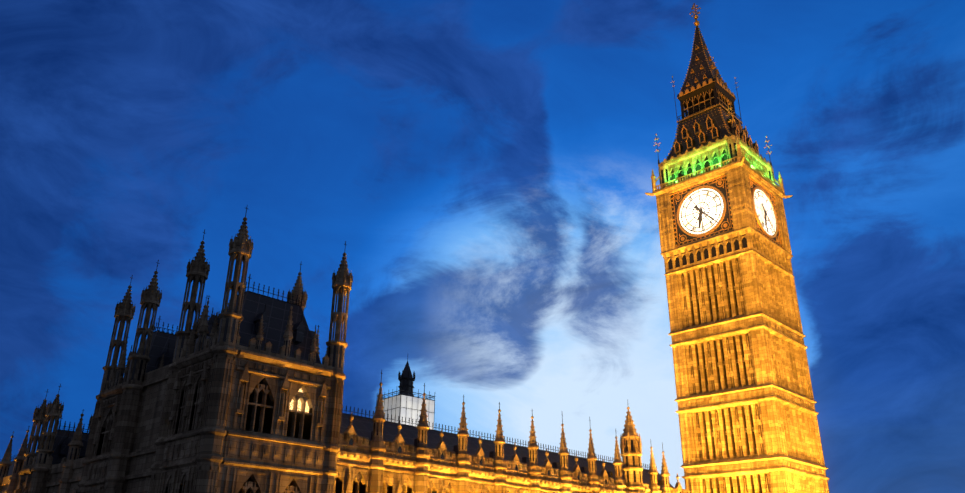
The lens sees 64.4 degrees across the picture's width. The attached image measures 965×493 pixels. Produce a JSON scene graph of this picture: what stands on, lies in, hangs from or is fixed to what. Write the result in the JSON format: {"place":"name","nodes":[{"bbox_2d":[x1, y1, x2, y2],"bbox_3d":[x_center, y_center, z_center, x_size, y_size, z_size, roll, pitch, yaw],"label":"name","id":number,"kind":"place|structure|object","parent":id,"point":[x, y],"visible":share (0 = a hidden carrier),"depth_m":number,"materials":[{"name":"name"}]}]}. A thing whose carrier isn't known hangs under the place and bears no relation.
{"place":"outdoors","nodes":[
{"label":"outdoors","id":0,"kind":"place"},
{"bbox_2d":[0,207,352,492],"bbox_3d":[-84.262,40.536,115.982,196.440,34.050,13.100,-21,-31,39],"label":"river front towers","id":1,"kind":"structure","parent":0,"point":[242,392],"depth_m":56.29,"materials":[{"name":"stone"}]},
{"bbox_2d":[376,358,434,429],"bbox_3d":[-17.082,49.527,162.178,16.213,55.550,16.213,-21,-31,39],"label":"tower scaffold","id":2,"kind":"object","parent":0,"point":[405,402],"visible":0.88,"depth_m":165.21,"materials":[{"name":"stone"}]},
{"bbox_2d":[0,0,964,492],"label":"sky","id":3,"kind":"structure","parent":0,"point":[483,168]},
{"bbox_2d":[335,371,689,492],"bbox_3d":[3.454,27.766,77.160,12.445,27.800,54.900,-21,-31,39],"label":"front wing","id":4,"kind":"structure","parent":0,"point":[378,453],"depth_m":69.08,"materials":[{"name":"yellow stone"}]},
{"bbox_2d":[645,3,829,492],"bbox_3d":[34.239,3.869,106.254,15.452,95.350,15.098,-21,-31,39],"label":"clock tower","id":5,"kind":"structure","parent":0,"point":[747,413],"depth_m":99.70,"materials":[{"name":"stone"}]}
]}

